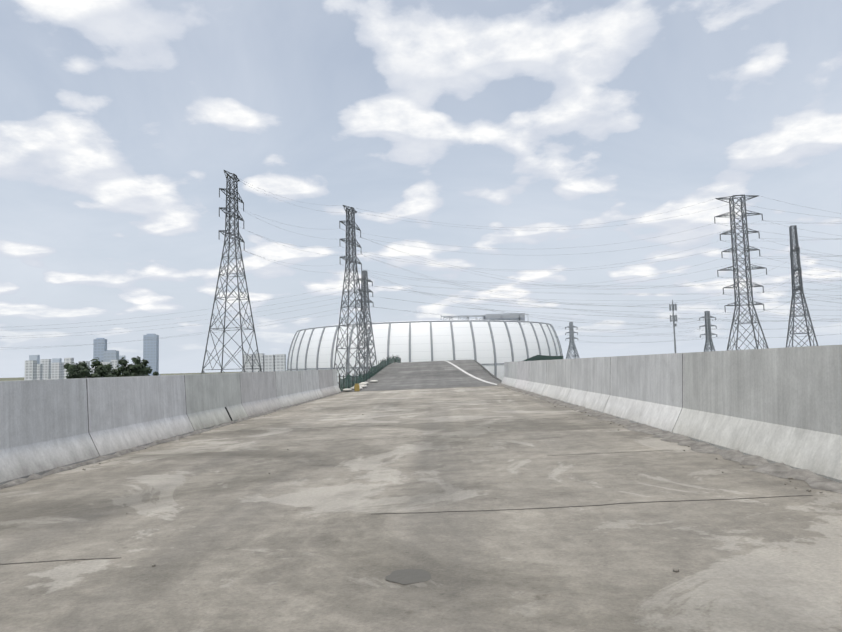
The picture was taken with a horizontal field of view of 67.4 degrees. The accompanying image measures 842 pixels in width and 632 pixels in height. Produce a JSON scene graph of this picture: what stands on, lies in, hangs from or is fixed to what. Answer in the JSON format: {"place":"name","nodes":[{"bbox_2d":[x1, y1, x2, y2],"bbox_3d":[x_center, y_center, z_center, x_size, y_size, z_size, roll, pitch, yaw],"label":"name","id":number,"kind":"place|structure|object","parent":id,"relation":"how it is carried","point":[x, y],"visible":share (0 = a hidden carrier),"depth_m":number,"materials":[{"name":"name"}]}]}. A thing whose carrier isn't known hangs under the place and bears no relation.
{"place":"outdoors","nodes":[
{"label":"outdoors","id":0,"kind":"place"},
{"bbox_2d":[24,360,36,379],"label":"block","id":1,"kind":"structure","parent":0,"point":[30,370],"depth_m":1325.11,"materials":[{"name":"white concrete"}]},
{"bbox_2d":[37,364,42,379],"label":"block","id":2,"kind":"structure","parent":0,"point":[39,371],"depth_m":1386.72,"materials":[{"name":"white concrete"}]},
{"bbox_2d":[40,359,50,379],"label":"block","id":3,"kind":"structure","parent":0,"point":[46,374],"depth_m":1446.42,"materials":[{"name":"white concrete"}]},
{"bbox_2d":[51,362,63,378],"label":"block","id":4,"kind":"structure","parent":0,"point":[57,370],"depth_m":1506.93,"materials":[{"name":"white concrete"}]},
{"bbox_2d":[64,358,73,378],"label":"block","id":5,"kind":"structure","parent":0,"point":[69,360],"depth_m":1322.82,"materials":[{"name":"white concrete"}]},
{"bbox_2d":[93,338,106,361],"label":"tower","id":6,"kind":"structure","parent":0,"point":[99,348],"depth_m":2132.28,"materials":[{"name":"blue glass"}]},
{"bbox_2d":[104,350,118,361],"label":"tower","id":7,"kind":"structure","parent":0,"point":[109,355],"depth_m":2031.51,"materials":[{"name":"glass"}]},
{"bbox_2d":[111,360,118,368],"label":"apartment building","id":8,"kind":"structure","parent":0,"point":[114,364],"depth_m":1380.71,"materials":[{"name":"grey concrete"}]},
{"bbox_2d":[0,370,286,380],"bbox_3d":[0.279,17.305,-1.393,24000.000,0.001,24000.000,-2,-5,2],"label":"ground","id":9,"kind":"structure","parent":0,"point":[11,379],"depth_m":6179.36,"materials":[{"name":"green plant"}]},
{"bbox_2d":[29,355,39,363],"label":"hazy tower","id":10,"kind":"structure","parent":9,"relation":"on","point":[34,357],"depth_m":3264.45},
{"bbox_2d":[52,358,61,362],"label":"hazy tower","id":11,"kind":"structure","parent":9,"relation":"on","point":[55,360],"depth_m":3259.65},
{"bbox_2d":[63,361,94,378],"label":"tree","id":12,"kind":"object","parent":9,"relation":"on","point":[72,374],"visible":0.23,"depth_m":149.38,"materials":[{"name":"green plant"}]},
{"bbox_2d":[67,358,116,377],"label":"tree","id":13,"kind":"object","parent":9,"relation":"on","point":[101,370],"visible":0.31,"depth_m":146.71,"materials":[{"name":"green plant"}]},
{"bbox_2d":[105,363,116,374],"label":"tree","id":14,"kind":"object","parent":9,"relation":"on","point":[110,368],"visible":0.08,"depth_m":154.01,"materials":[{"name":"green plant"}]},
{"bbox_2d":[111,357,145,376],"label":"tree","id":15,"kind":"object","parent":9,"relation":"on","point":[122,367],"visible":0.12,"depth_m":157.78,"materials":[{"name":"green plant"}]},
{"bbox_2d":[123,356,145,376],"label":"tree","id":16,"kind":"object","parent":9,"relation":"on","point":[136,361],"visible":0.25,"depth_m":151.99,"materials":[{"name":"green plant"}]},
{"bbox_2d":[126,359,158,375],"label":"tree","id":17,"kind":"object","parent":9,"relation":"on","point":[145,370],"visible":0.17,"depth_m":159.04,"materials":[{"name":"green plant"}]},
{"bbox_2d":[201,170,261,373],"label":"pylon","id":18,"kind":"object","parent":9,"relation":"on","point":[234,232],"visible":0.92,"depth_m":219.50,"materials":[{"name":"grey metal"}]},
{"bbox_2d":[242,354,252,372],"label":"apartment","id":19,"kind":"structure","parent":9,"relation":"on","point":[247,365],"depth_m":1259.96,"materials":[{"name":"grey concrete"}]},
{"bbox_2d":[253,353,264,371],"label":"apartment","id":20,"kind":"structure","parent":9,"relation":"on","point":[255,363],"depth_m":1259.47,"materials":[{"name":"grey concrete"}]},
{"bbox_2d":[264,355,274,371],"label":"apartment","id":21,"kind":"structure","parent":9,"relation":"on","point":[269,363],"depth_m":1258.75,"materials":[{"name":"grey concrete"}]},
{"bbox_2d":[275,354,285,370],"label":"apartment","id":22,"kind":"structure","parent":9,"relation":"on","point":[280,362],"depth_m":1258.14,"materials":[{"name":"grey concrete"}]},
{"bbox_2d":[334,205,370,383],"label":"pylon","id":23,"kind":"object","parent":9,"relation":"on","point":[353,242],"visible":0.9,"depth_m":260.49,"materials":[{"name":"grey metal"}]},
{"bbox_2d":[354,270,376,375],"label":"pylon","id":24,"kind":"object","parent":9,"relation":"on","point":[364,279],"visible":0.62,"depth_m":428.52,"materials":[{"name":"silver metal"}]},
{"bbox_2d":[341,360,501,391],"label":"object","id":25,"kind":"object","parent":9,"relation":"on","point":[488,372],"visible":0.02,"depth_m":57.99,"materials":[{"name":"grey concrete"}]},
{"bbox_2d":[342,360,500,391],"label":"road deck","id":26,"kind":"structure","parent":25,"relation":"on","point":[417,375],"depth_m":53.80,"materials":[{"name":"concrete"}]},
{"bbox_2d":[354,384,359,390],"bbox_3d":[-3.936,4.385,38.776,0.300,0.480,0.180,0,-5,-16],"label":"yellow jerrycan","id":27,"kind":"object","parent":26,"relation":"on","point":[356,387],"visible":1,"depth_m":38.70,"materials":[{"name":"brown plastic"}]},
{"bbox_2d":[342,380,377,391],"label":"sandbags","id":28,"kind":"object","parent":26,"relation":"on","point":[362,385],"visible":0.73,"depth_m":43.37,"materials":[{"name":"white fabric"}]},
{"bbox_2d":[339,356,399,388],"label":"fence posts","id":29,"kind":"object","parent":26,"relation":"on","point":[369,371],"visible":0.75,"depth_m":54.05,"materials":[{"name":"green metal"}]},
{"bbox_2d":[340,356,400,390],"bbox_3d":[-4.035,5.435,68.151,0.001,2.962,61.104,-2,-5,2],"label":"fence","id":30,"kind":"object","parent":29,"relation":"attached to","point":[356,380],"visible":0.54,"depth_m":49.74,"materials":[{"name":"green metal"}]},
{"bbox_2d":[446,361,496,384],"bbox_3d":[3.414,6.489,79.031,0.670,1.954,81.160,-1,-5,-2],"label":"white road line","id":31,"kind":"object","parent":26,"relation":"on","point":[462,370],"visible":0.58,"depth_m":54.13,"materials":[{"name":"paint"}]},
{"bbox_2d":[288,320,561,385],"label":"stadium","id":32,"kind":"object","parent":9,"relation":"on","point":[421,342],"visible":0.54,"depth_m":576.21},
{"bbox_2d":[287,320,562,375],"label":"stadium ribs","id":33,"kind":"object","parent":32,"relation":"attached to","point":[495,364],"visible":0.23,"depth_m":587.07,"materials":[{"name":"grey metal"}]},
{"bbox_2d":[360,313,527,322],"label":"rooftop structure","id":34,"kind":"object","parent":32,"relation":"on","point":[512,317],"visible":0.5,"depth_m":655.71,"materials":[{"name":"grey metal"}]},
{"bbox_2d":[565,322,579,358],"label":"pylon","id":35,"kind":"object","parent":9,"relation":"on","point":[572,345],"visible":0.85,"depth_m":890.71,"materials":[{"name":"silver metal"}]},
{"bbox_2d":[669,299,677,352],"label":"telecom pole","id":36,"kind":"object","parent":9,"relation":"on","point":[674,317],"visible":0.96,"depth_m":511.46,"materials":[{"name":"grey metal"}]},
{"bbox_2d":[699,311,716,351],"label":"pylon","id":37,"kind":"object","parent":9,"relation":"on","point":[708,334],"visible":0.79,"depth_m":688.22,"materials":[{"name":"silver metal"}]},
{"bbox_2d":[714,194,768,350],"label":"pylon","id":38,"kind":"object","parent":9,"relation":"on","point":[743,241],"visible":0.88,"depth_m":292.66,"materials":[{"name":"grey metal"}]},
{"bbox_2d":[1,173,841,348],"bbox_3d":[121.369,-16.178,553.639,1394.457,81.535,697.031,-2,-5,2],"label":"power lines","id":39,"kind":"object","parent":38,"relation":"attached to","point":[768,292],"visible":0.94,"depth_m":339.17,"materials":[{"name":"grey metal"}]},
{"bbox_2d":[786,225,817,346],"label":"pylon","id":40,"kind":"object","parent":9,"relation":"on","point":[799,272],"visible":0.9,"depth_m":331.36,"materials":[{"name":"grey metal"}]},
{"bbox_2d":[143,334,160,375],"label":"tower","id":41,"kind":"structure","parent":0,"point":[151,351],"depth_m":2227.50,"materials":[{"name":"blue glass"}]},
{"bbox_2d":[0,386,841,631],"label":"road deck","id":42,"kind":"structure","parent":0,"point":[234,535],"depth_m":5.21,"materials":[{"name":"concrete"}]},
{"bbox_2d":[0,369,340,484],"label":"barrier","id":43,"kind":"object","parent":42,"relation":"on","point":[43,426],"visible":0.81,"depth_m":11.87,"materials":[{"name":"concrete"}]},
{"bbox_2d":[86,370,334,455],"bbox_3d":[-5.684,1.935,12.928,0.475,1.379,46.236,-2,-5,2],"label":"barrier joint","id":44,"kind":"object","parent":43,"relation":"attached to","point":[185,399],"visible":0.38,"depth_m":10.88,"materials":[{"name":"grey"}]},
{"bbox_2d":[0,392,341,488],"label":"gutter","id":45,"kind":"object","parent":42,"relation":"on","point":[33,476],"visible":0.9,"depth_m":11.38,"materials":[{"name":"grey concrete"}]},
{"bbox_2d":[386,569,430,584],"bbox_3d":[-0.082,1.689,4.102,0.298,0.007,0.303,-2,-5,2],"label":"pavement patch","id":46,"kind":"object","parent":42,"relation":"on","point":[406,576],"visible":1,"depth_m":4.09,"materials":[{"name":"grey concrete"}]},
{"bbox_2d":[8,389,809,563],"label":"deck cracks","id":47,"kind":"object","parent":42,"relation":"on","point":[457,511],"visible":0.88,"depth_m":5.90,"materials":[{"name":"grey concrete"}]},
{"bbox_2d":[82,387,822,571],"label":"debris stones","id":48,"kind":"object","parent":42,"relation":"on","point":[674,569],"visible":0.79,"depth_m":8.96,"materials":[{"name":"grey stone"}]},
{"bbox_2d":[497,383,841,493],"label":"gutter","id":49,"kind":"object","parent":42,"relation":"on","point":[809,477],"visible":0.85,"depth_m":8.48,"materials":[{"name":"grey concrete"}]},
{"bbox_2d":[501,345,841,483],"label":"barrier","id":50,"kind":"object","parent":42,"relation":"on","point":[777,405],"visible":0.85,"depth_m":8.97,"materials":[{"name":"concrete"}]},
{"bbox_2d":[516,353,682,428],"bbox_3d":[4.542,1.505,12.996,0.475,1.379,50.086,-2,-5,2],"label":"barrier joint","id":51,"kind":"object","parent":50,"relation":"attached to","point":[682,383],"visible":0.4,"depth_m":10.75,"materials":[{"name":"grey"}]},
{"bbox_2d":[0,0,841,377],"label":"sky","id":52,"kind":"structure","parent":0,"point":[122,122],"materials":[{"name":"blue"}]},
{"bbox_2d":[523,355,562,360],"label":"side ramp net","id":53,"kind":"object","parent":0,"point":[538,357],"visible":0.41,"depth_m":85.26,"materials":[{"name":"teal"}]}
]}

